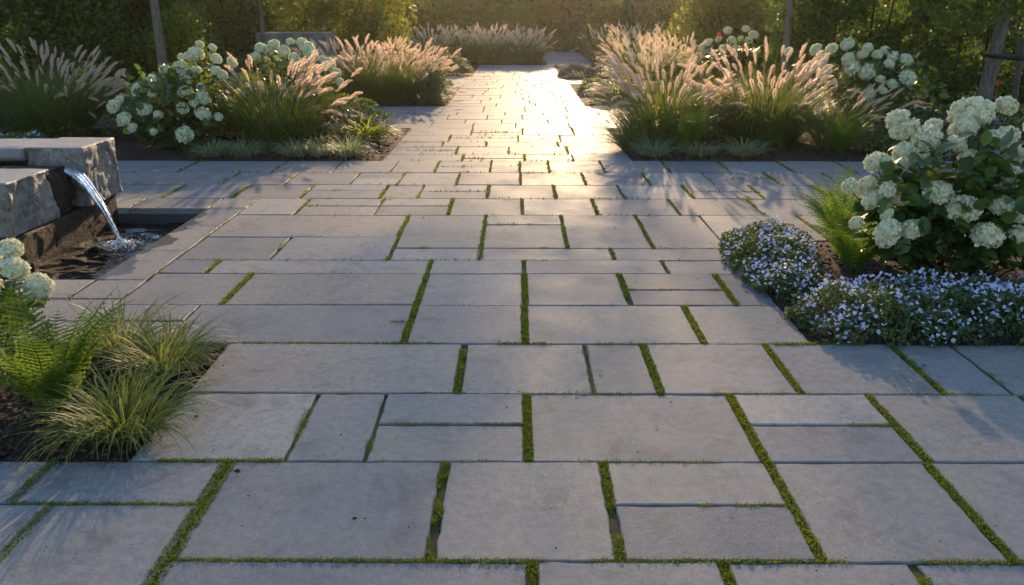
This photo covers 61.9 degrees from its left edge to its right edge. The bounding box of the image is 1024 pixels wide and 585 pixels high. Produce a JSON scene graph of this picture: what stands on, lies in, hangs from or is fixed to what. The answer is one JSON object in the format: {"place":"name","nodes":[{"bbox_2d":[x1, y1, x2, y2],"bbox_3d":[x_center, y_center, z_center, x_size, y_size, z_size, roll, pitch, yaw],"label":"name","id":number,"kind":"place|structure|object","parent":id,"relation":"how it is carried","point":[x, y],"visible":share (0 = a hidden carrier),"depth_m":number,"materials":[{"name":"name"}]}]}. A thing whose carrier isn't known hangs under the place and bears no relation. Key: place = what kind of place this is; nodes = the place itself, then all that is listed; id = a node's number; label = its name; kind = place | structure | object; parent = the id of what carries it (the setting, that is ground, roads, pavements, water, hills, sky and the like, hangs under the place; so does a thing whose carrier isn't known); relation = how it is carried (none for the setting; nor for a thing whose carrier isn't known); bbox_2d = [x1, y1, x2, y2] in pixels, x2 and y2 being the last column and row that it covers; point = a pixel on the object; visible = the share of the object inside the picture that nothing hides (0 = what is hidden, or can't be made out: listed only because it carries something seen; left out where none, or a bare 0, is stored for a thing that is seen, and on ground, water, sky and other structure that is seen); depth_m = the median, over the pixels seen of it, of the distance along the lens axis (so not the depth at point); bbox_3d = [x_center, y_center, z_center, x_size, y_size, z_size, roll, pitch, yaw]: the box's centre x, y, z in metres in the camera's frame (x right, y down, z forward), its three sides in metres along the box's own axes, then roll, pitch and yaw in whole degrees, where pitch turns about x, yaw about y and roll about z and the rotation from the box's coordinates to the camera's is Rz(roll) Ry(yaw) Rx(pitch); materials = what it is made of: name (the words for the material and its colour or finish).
{"place":"outdoors","nodes":[
{"label":"outdoors","id":0,"kind":"place"},
{"bbox_2d":[0,345,226,461],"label":"soil","id":1,"kind":"structure","parent":0,"point":[5,428],"depth_m":3.39,"materials":[{"name":"brown soil"}]},
{"bbox_2d":[0,271,46,341],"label":"fern","id":2,"kind":"object","parent":1,"relation":"on","point":[2,308],"visible":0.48,"depth_m":3.88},
{"bbox_2d":[0,237,54,347],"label":"hydrangea","id":3,"kind":"object","parent":1,"relation":"on","point":[15,265],"visible":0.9,"depth_m":3.98,"materials":[{"name":"white plant"}]},
{"bbox_2d":[0,271,134,411],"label":"fern","id":4,"kind":"object","parent":1,"relation":"on","point":[51,368],"visible":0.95,"depth_m":3.49,"materials":[{"name":"plant"}]},
{"bbox_2d":[16,289,213,372],"bbox_3d":[-1.923,0.149,4.108,0.860,0.348,0.790,-16,24,-39],"label":"sedge tuft","id":5,"kind":"object","parent":1,"relation":"on","point":[112,336],"visible":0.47,"depth_m":4.19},
{"bbox_2d":[1,346,229,481],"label":"sedge tuft","id":6,"kind":"object","parent":1,"relation":"on","point":[117,410],"visible":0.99,"depth_m":3.35,"materials":[{"name":"plant"}]},
{"bbox_2d":[76,304,249,407],"bbox_3d":[-1.595,0.242,3.939,0.835,0.310,0.873,0,18,0],"label":"sedge tuft","id":7,"kind":"object","parent":1,"relation":"on","point":[167,342],"visible":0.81,"depth_m":3.96,"materials":[{"name":"plant"}]},
{"bbox_2d":[0,128,409,161],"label":"soil","id":8,"kind":"structure","parent":0,"point":[130,149],"depth_m":9.99,"materials":[{"name":"brown soil"}]},
{"bbox_2d":[0,130,49,138],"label":"flowering groundcover","id":9,"kind":"object","parent":8,"relation":"on","point":[9,135],"visible":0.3,"depth_m":9.97,"materials":[{"name":"green plant"}]},
{"bbox_2d":[0,37,126,138],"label":"fountain grass","id":10,"kind":"object","parent":8,"relation":"on","point":[44,84],"depth_m":10.92,"materials":[{"name":"plant"}]},
{"bbox_2d":[0,50,131,137],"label":"fountain grass","id":11,"kind":"object","parent":8,"relation":"on","point":[106,83],"depth_m":11.06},
{"bbox_2d":[0,86,131,138],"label":"leafy groundcover","id":12,"kind":"object","parent":8,"relation":"on","point":[70,133],"visible":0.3,"depth_m":11.06,"materials":[{"name":"green plant"}]},
{"bbox_2d":[106,40,238,150],"bbox_3d":[-3.966,-2.322,10.148,1.436,1.290,1.134,0,18,0],"label":"hydrangea","id":13,"kind":"object","parent":8,"relation":"on","point":[168,124],"visible":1,"depth_m":10.00,"materials":[{"name":"white plant"}]},
{"bbox_2d":[180,135,239,159],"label":"sedge tuft","id":14,"kind":"object","parent":8,"relation":"on","point":[208,150],"visible":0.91,"depth_m":9.71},
{"bbox_2d":[90,87,394,138],"bbox_3d":[-3.522,-2.354,11.194,4.001,0.679,1.444,0,18,0],"label":"leafy groundcover","id":15,"kind":"object","parent":8,"relation":"on","point":[364,105],"visible":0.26,"depth_m":11.08,"materials":[{"name":"green plant"}]},
{"bbox_2d":[217,131,275,159],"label":"sedge tuft","id":16,"kind":"object","parent":8,"relation":"on","point":[242,150],"visible":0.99,"depth_m":9.72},
{"bbox_2d":[187,49,367,149],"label":"fountain grass","id":17,"kind":"object","parent":8,"relation":"on","point":[274,130],"depth_m":10.32,"materials":[{"name":"plant"}]},
{"bbox_2d":[234,37,343,112],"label":"hydrangea","id":18,"kind":"object","parent":8,"relation":"on","point":[306,48],"visible":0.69,"depth_m":11.38,"materials":[{"name":"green plant"}]},
{"bbox_2d":[271,135,324,157],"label":"sedge tuft","id":19,"kind":"object","parent":8,"relation":"on","point":[292,151],"visible":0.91,"depth_m":9.71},
{"bbox_2d":[296,134,348,158],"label":"sedge tuft","id":20,"kind":"object","parent":8,"relation":"on","point":[314,152],"visible":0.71,"depth_m":9.72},
{"bbox_2d":[315,132,380,160],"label":"sedge tuft","id":21,"kind":"object","parent":8,"relation":"on","point":[349,149],"visible":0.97,"depth_m":9.71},
{"bbox_2d":[314,112,407,146],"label":"lime leaf plant","id":22,"kind":"object","parent":8,"relation":"on","point":[372,132],"visible":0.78,"depth_m":10.64,"materials":[{"name":"green plant"}]},
{"bbox_2d":[115,86,459,106],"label":"soil","id":23,"kind":"structure","parent":0,"point":[413,104],"depth_m":15.29,"materials":[{"name":"brown soil"}]},
{"bbox_2d":[254,0,278,78],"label":"tree","id":24,"kind":"object","parent":23,"relation":"on","point":[262,34],"visible":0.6,"depth_m":16.19,"materials":[{"name":"brown plant"}]},
{"bbox_2d":[255,32,335,88],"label":"stone block","id":25,"kind":"structure","parent":23,"relation":"on","point":[281,37],"depth_m":17.51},
{"bbox_2d":[291,34,397,97],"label":"fountain grass","id":26,"kind":"object","parent":23,"relation":"on","point":[337,64],"depth_m":15.51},
{"bbox_2d":[318,36,443,103],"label":"fountain grass","id":27,"kind":"object","parent":23,"relation":"on","point":[380,91],"depth_m":15.13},
{"bbox_2d":[361,37,473,103],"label":"fountain grass","id":28,"kind":"object","parent":23,"relation":"on","point":[411,87],"depth_m":15.31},
{"bbox_2d":[408,66,450,101],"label":"shrub","id":29,"kind":"object","parent":23,"relation":"on","point":[435,87],"visible":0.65,"depth_m":15.34,"materials":[{"name":"green plant"}]},
{"bbox_2d":[415,89,444,105],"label":"cushion plant","id":30,"kind":"object","parent":23,"relation":"on","point":[436,97],"visible":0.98,"depth_m":15.03,"materials":[{"name":"green plant"}]},
{"bbox_2d":[219,65,479,76],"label":"soil","id":31,"kind":"structure","parent":0,"point":[475,67],"depth_m":23.43,"materials":[{"name":"brown soil"}]},
{"bbox_2d":[429,49,473,75],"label":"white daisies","id":32,"kind":"object","parent":31,"relation":"on","point":[465,68],"visible":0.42,"depth_m":21.97,"materials":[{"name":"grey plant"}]},
{"bbox_2d":[242,56,546,65],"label":"soil","id":33,"kind":"structure","parent":0,"point":[542,62],"depth_m":26.51,"materials":[{"name":"brown soil"}]},
{"bbox_2d":[397,0,454,41],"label":"shrub","id":34,"kind":"object","parent":33,"relation":"on","point":[424,14],"visible":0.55,"depth_m":29.74,"materials":[{"name":"green plant"}]},
{"bbox_2d":[405,23,466,62],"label":"fountain grass","id":35,"kind":"object","parent":33,"relation":"on","point":[431,45],"depth_m":26.59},
{"bbox_2d":[428,22,491,61],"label":"fountain grass","id":36,"kind":"object","parent":33,"relation":"on","point":[462,51],"depth_m":26.83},
{"bbox_2d":[395,33,548,59],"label":"leafy groundcover","id":37,"kind":"object","parent":33,"relation":"on","point":[421,41],"visible":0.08,"depth_m":28.30,"materials":[{"name":"green plant"}]},
{"bbox_2d":[456,10,506,41],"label":"shrub","id":38,"kind":"object","parent":33,"relation":"on","point":[476,16],"visible":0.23,"depth_m":31.41,"materials":[{"name":"green plant"}]},
{"bbox_2d":[456,23,518,62],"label":"fountain grass","id":39,"kind":"object","parent":33,"relation":"on","point":[478,55],"depth_m":26.44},
{"bbox_2d":[488,49,536,64],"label":"edging plant","id":40,"kind":"object","parent":33,"relation":"on","point":[515,58],"visible":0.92,"depth_m":26.30,"materials":[{"name":"green plant"}]},
{"bbox_2d":[482,23,543,60],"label":"fountain grass","id":41,"kind":"object","parent":33,"relation":"on","point":[516,47],"depth_m":26.65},
{"bbox_2d":[497,26,557,62],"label":"fountain grass","id":42,"kind":"object","parent":33,"relation":"on","point":[538,56],"depth_m":26.64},
{"bbox_2d":[0,52,1023,584],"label":"paving","id":43,"kind":"structure","parent":0,"point":[854,490],"depth_m":3.72,"materials":[{"name":"stone"}]},
{"bbox_2d":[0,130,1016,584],"bbox_3d":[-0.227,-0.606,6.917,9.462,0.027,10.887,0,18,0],"label":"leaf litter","id":44,"kind":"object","parent":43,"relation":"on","point":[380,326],"visible":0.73,"depth_m":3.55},
{"bbox_2d":[0,54,1023,584],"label":"moss","id":45,"kind":"object","parent":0,"point":[614,530],"visible":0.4,"depth_m":3.39,"materials":[{"name":"plant"}]},
{"bbox_2d":[0,127,1023,461],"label":"bark mulch","id":46,"kind":"object","parent":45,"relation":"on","point":[64,455],"visible":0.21,"depth_m":3.92,"materials":[{"name":"wood"}]},
{"bbox_2d":[1,18,1023,213],"bbox_3d":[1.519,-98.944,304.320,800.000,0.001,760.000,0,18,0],"label":"ground","id":47,"kind":"structure","parent":0,"point":[568,50],"depth_m":37.18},
{"bbox_2d":[0,0,210,116],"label":"hedge","id":48,"kind":"object","parent":47,"relation":"on","point":[119,31],"visible":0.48,"depth_m":13.22,"materials":[{"name":"green plant"}]},
{"bbox_2d":[118,214,197,223],"bbox_3d":[-4.386,-0.115,6.399,3.570,0.498,2.037,0,18,0],"label":"pool basin","id":49,"kind":"object","parent":47,"relation":"in","point":[151,218],"depth_m":7.29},
{"bbox_2d":[0,137,122,270],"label":"stone fountain","id":50,"kind":"object","parent":49,"relation":"on","point":[49,209],"visible":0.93,"depth_m":6.53,"materials":[{"name":"grey stone"}]},
{"bbox_2d":[64,167,120,238],"bbox_3d":[-3.254,-0.678,6.659,0.491,0.595,0.184,3,18,8],"label":"water spout","id":51,"kind":"object","parent":50,"relation":"attached to","point":[80,178],"visible":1,"depth_m":6.58,"materials":[{"name":"white"}]},
{"bbox_2d":[0,222,183,281],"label":"water","id":52,"kind":"structure","parent":49,"relation":"in","point":[94,261],"depth_m":6.38,"materials":[{"name":"clear liquid"}]},
{"bbox_2d":[78,234,156,252],"bbox_3d":[-3.055,-0.409,6.665,0.687,0.063,0.720,0,18,0],"label":"splash foam","id":53,"kind":"object","parent":52,"relation":"on","point":[119,241],"visible":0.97,"depth_m":6.61,"materials":[{"name":"white liquid"}]},
{"bbox_2d":[150,0,172,92],"bbox_3d":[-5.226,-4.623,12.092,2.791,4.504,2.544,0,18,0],"label":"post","id":54,"kind":"object","parent":47,"relation":"on","point":[159,38],"visible":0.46,"depth_m":12.32,"materials":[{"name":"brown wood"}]},
{"bbox_2d":[96,208,243,280],"bbox_3d":[-2.439,-0.370,6.305,0.323,0.063,2.030,0,18,0],"label":"pool coping","id":55,"kind":"object","parent":47,"relation":"on","point":[146,263],"visible":0.8,"depth_m":6.06,"materials":[{"name":"stone"}]},
{"bbox_2d":[145,2,217,108],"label":"shrub","id":56,"kind":"object","parent":47,"relation":"on","point":[174,37],"visible":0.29,"depth_m":12.68,"materials":[{"name":"green plant"}]},
{"bbox_2d":[83,0,334,69],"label":"hedge","id":57,"kind":"object","parent":47,"relation":"on","point":[234,29],"visible":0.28,"depth_m":23.67,"materials":[{"name":"green plant"}]},
{"bbox_2d":[263,0,417,68],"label":"shrub","id":58,"kind":"object","parent":47,"relation":"on","point":[362,26],"visible":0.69,"depth_m":19.20,"materials":[{"name":"green plant"}]},
{"bbox_2d":[423,0,520,33],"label":"bush","id":59,"kind":"object","parent":47,"relation":"on","point":[457,11],"visible":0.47,"depth_m":33.79,"materials":[{"name":"green plant"}]},
{"bbox_2d":[498,2,541,44],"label":"shrub","id":60,"kind":"object","parent":47,"relation":"on","point":[522,16],"visible":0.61,"depth_m":33.38,"materials":[{"name":"green plant"}]},
{"bbox_2d":[493,0,565,50],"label":"bush","id":61,"kind":"object","parent":47,"relation":"on","point":[538,14],"visible":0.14,"depth_m":35.86,"materials":[{"name":"green plant"}]},
{"bbox_2d":[537,13,583,50],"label":"shrub","id":62,"kind":"object","parent":47,"relation":"on","point":[566,34],"visible":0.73,"depth_m":35.89,"materials":[{"name":"green plant"}]},
{"bbox_2d":[533,0,603,49],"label":"bush","id":63,"kind":"object","parent":47,"relation":"on","point":[582,8],"visible":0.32,"depth_m":36.84,"materials":[{"name":"green plant"}]},
{"bbox_2d":[780,0,792,93],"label":"tree","id":64,"kind":"object","parent":47,"relation":"on","point":[787,32],"visible":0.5,"depth_m":14.14,"materials":[{"name":"brown plant"}]},
{"bbox_2d":[827,0,993,66],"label":"bush","id":65,"kind":"object","parent":47,"relation":"on","point":[889,4],"visible":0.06,"depth_m":24.43,"materials":[{"name":"green plant"}]},
{"bbox_2d":[895,0,1023,123],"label":"tree","id":66,"kind":"object","parent":47,"relation":"on","point":[986,87],"visible":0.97,"depth_m":12.00,"materials":[{"name":"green plant"}]},
{"bbox_2d":[984,52,1023,60],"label":"tree strap","id":67,"kind":"object","parent":66,"relation":"attached to","point":[1010,56],"visible":0.83,"depth_m":11.96,"materials":[{"name":"black rubber"}]},
{"bbox_2d":[578,51,821,64],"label":"soil","id":68,"kind":"structure","parent":0,"point":[583,54],"depth_m":30.99,"materials":[{"name":"brown soil"}]},
{"bbox_2d":[589,34,622,63],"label":"shrub","id":69,"kind":"object","parent":68,"relation":"on","point":[597,47],"visible":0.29,"depth_m":26.65,"materials":[{"name":"green plant"}]},
{"bbox_2d":[571,20,643,60],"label":"fountain grass","id":70,"kind":"object","parent":68,"relation":"on","point":[594,37],"depth_m":27.61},
{"bbox_2d":[579,0,642,50],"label":"shrub","id":71,"kind":"object","parent":68,"relation":"on","point":[613,12],"visible":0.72,"depth_m":31.23,"materials":[{"name":"green plant"}]},
{"bbox_2d":[605,21,669,53],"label":"fountain grass","id":72,"kind":"object","parent":68,"relation":"on","point":[626,33],"depth_m":26.92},
{"bbox_2d":[600,0,683,41],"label":"bush","id":73,"kind":"object","parent":68,"relation":"on","point":[641,9],"visible":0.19,"depth_m":32.24,"materials":[{"name":"green plant"}]},
{"bbox_2d":[650,0,689,40],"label":"shrub","id":74,"kind":"object","parent":68,"relation":"on","point":[667,15],"visible":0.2,"depth_m":28.96,"materials":[{"name":"green plant"}]},
{"bbox_2d":[554,65,922,79],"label":"soil","id":75,"kind":"structure","parent":0,"point":[567,77],"depth_m":21.47,"materials":[{"name":"brown soil"}]},
{"bbox_2d":[557,61,595,77],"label":"cushion plant","id":76,"kind":"object","parent":75,"relation":"on","point":[566,70],"visible":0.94,"depth_m":21.27,"materials":[{"name":"green plant"}]},
{"bbox_2d":[589,61,623,77],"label":"cushion plant","id":77,"kind":"object","parent":75,"relation":"on","point":[599,67],"visible":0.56,"depth_m":21.14,"materials":[{"name":"green plant"}]},
{"bbox_2d":[595,26,667,69],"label":"fountain grass","id":78,"kind":"object","parent":75,"relation":"on","point":[610,42],"depth_m":23.34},
{"bbox_2d":[663,0,795,71],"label":"bush","id":79,"kind":"object","parent":75,"relation":"on","point":[712,18],"visible":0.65,"depth_m":20.99,"materials":[{"name":"green plant"}]},
{"bbox_2d":[570,84,1023,106],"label":"soil","id":80,"kind":"structure","parent":0,"point":[587,97],"depth_m":15.74,"materials":[{"name":"brown soil"}]},
{"bbox_2d":[576,75,605,94],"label":"cushion plant","id":81,"kind":"object","parent":80,"relation":"on","point":[580,89],"visible":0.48,"depth_m":17.05,"materials":[{"name":"green plant"}]},
{"bbox_2d":[582,70,659,100],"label":"lime leaf plant","id":82,"kind":"object","parent":80,"relation":"on","point":[616,91],"visible":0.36,"depth_m":15.68,"materials":[{"name":"green plant"}]},
{"bbox_2d":[601,34,692,83],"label":"fountain grass","id":83,"kind":"object","parent":80,"relation":"on","point":[641,61],"depth_m":17.51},
{"bbox_2d":[639,32,728,74],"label":"fountain grass","id":84,"kind":"object","parent":80,"relation":"on","point":[693,48],"depth_m":17.93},
{"bbox_2d":[630,64,767,94],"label":"leafy groundcover","id":85,"kind":"object","parent":80,"relation":"on","point":[676,71],"visible":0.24,"depth_m":16.53,"materials":[{"name":"green plant"}]},
{"bbox_2d":[698,25,775,93],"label":"hydrangea","id":86,"kind":"object","parent":80,"relation":"on","point":[742,57],"visible":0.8,"depth_m":15.57,"materials":[{"name":"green plant"}]},
{"bbox_2d":[761,0,1023,102],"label":"hedge","id":87,"kind":"object","parent":80,"relation":"on","point":[959,77],"visible":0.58,"depth_m":15.19,"materials":[{"name":"green plant"}]},
{"bbox_2d":[608,129,1023,161],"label":"soil","id":88,"kind":"structure","parent":0,"point":[810,156],"depth_m":9.76,"materials":[{"name":"brown soil"}]},
{"bbox_2d":[581,109,682,151],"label":"sedge tuft","id":89,"kind":"object","parent":88,"relation":"on","point":[624,140],"visible":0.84,"depth_m":10.16,"materials":[{"name":"green plant"}]},
{"bbox_2d":[625,132,686,159],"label":"sedge tuft","id":90,"kind":"object","parent":88,"relation":"on","point":[650,150],"visible":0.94,"depth_m":9.76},
{"bbox_2d":[574,47,755,145],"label":"fountain grass","id":91,"kind":"object","parent":88,"relation":"on","point":[658,115],"depth_m":10.38,"materials":[{"name":"plant"}]},
{"bbox_2d":[657,101,723,152],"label":"fern","id":92,"kind":"object","parent":88,"relation":"on","point":[686,131],"visible":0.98,"depth_m":9.79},
{"bbox_2d":[670,137,723,158],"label":"sedge tuft","id":93,"kind":"object","parent":88,"relation":"on","point":[700,152],"visible":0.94,"depth_m":9.72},
{"bbox_2d":[714,131,777,158],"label":"sedge tuft","id":94,"kind":"object","parent":88,"relation":"on","point":[749,150],"visible":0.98,"depth_m":9.72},
{"bbox_2d":[651,90,842,145],"bbox_3d":[2.944,-2.314,11.075,2.499,0.666,1.434,-4,19,-11],"label":"leafy groundcover","id":95,"kind":"object","parent":88,"relation":"on","point":[717,133],"visible":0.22,"depth_m":10.65,"materials":[{"name":"green plant"}]},
{"bbox_2d":[671,37,871,149],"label":"fountain grass","id":96,"kind":"object","parent":88,"relation":"on","point":[759,124],"depth_m":10.31,"materials":[{"name":"plant"}]},
{"bbox_2d":[807,105,878,152],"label":"fern","id":97,"kind":"object","parent":88,"relation":"on","point":[838,137],"visible":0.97,"depth_m":9.77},
{"bbox_2d":[773,78,916,152],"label":"fountain grass","id":98,"kind":"object","parent":88,"relation":"on","point":[825,141],"depth_m":10.15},
{"bbox_2d":[783,37,948,132],"bbox_3d":[4.676,-2.748,11.387,2.227,1.271,1.117,0,18,0],"label":"hydrangea","id":99,"kind":"object","parent":88,"relation":"on","point":[866,73],"visible":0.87,"depth_m":11.16,"materials":[{"name":"white plant"}]},
{"bbox_2d":[848,130,967,153],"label":"leafy groundcover","id":100,"kind":"object","parent":88,"relation":"on","point":[886,142],"visible":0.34,"depth_m":9.76,"materials":[{"name":"green plant"}]},
{"bbox_2d":[862,102,1023,140],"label":"leafy groundcover","id":101,"kind":"object","parent":88,"relation":"on","point":[934,111],"visible":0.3,"depth_m":10.87,"materials":[{"name":"green plant"}]},
{"bbox_2d":[1009,37,1023,125],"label":"tree stake","id":102,"kind":"object","parent":88,"relation":"on","point":[1017,77],"visible":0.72,"depth_m":11.56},
{"bbox_2d":[736,242,1023,346],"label":"soil","id":103,"kind":"structure","parent":0,"point":[877,340],"depth_m":4.70,"materials":[{"name":"brown soil"}]},
{"bbox_2d":[718,214,830,301],"bbox_3d":[1.696,-0.285,5.588,0.691,0.285,1.523,5,19,14],"label":"flowering groundcover","id":104,"kind":"object","parent":103,"relation":"on","point":[789,238],"visible":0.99,"depth_m":5.44,"materials":[{"name":"white plant"}]},
{"bbox_2d":[783,304,813,328],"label":"groundcover","id":105,"kind":"object","parent":103,"relation":"on","point":[793,312],"visible":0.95,"depth_m":4.60,"materials":[{"name":"green plant"}]},
{"bbox_2d":[779,163,868,240],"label":"fern","id":106,"kind":"object","parent":103,"relation":"on","point":[846,213],"visible":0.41,"depth_m":6.09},
{"bbox_2d":[799,195,923,272],"bbox_3d":[2.157,-0.370,5.330,0.775,0.522,0.685,8,20,22],"label":"fern","id":107,"kind":"object","parent":103,"relation":"on","point":[842,245],"visible":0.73,"depth_m":5.35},
{"bbox_2d":[790,267,1023,347],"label":"flowering groundcover","id":108,"kind":"object","parent":103,"relation":"on","point":[988,292],"visible":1,"depth_m":4.42,"materials":[{"name":"white plant"}]},
{"bbox_2d":[841,95,1023,282],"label":"hydrangea","id":109,"kind":"object","parent":103,"relation":"on","point":[950,205],"visible":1,"depth_m":5.09,"materials":[{"name":"white plant"}]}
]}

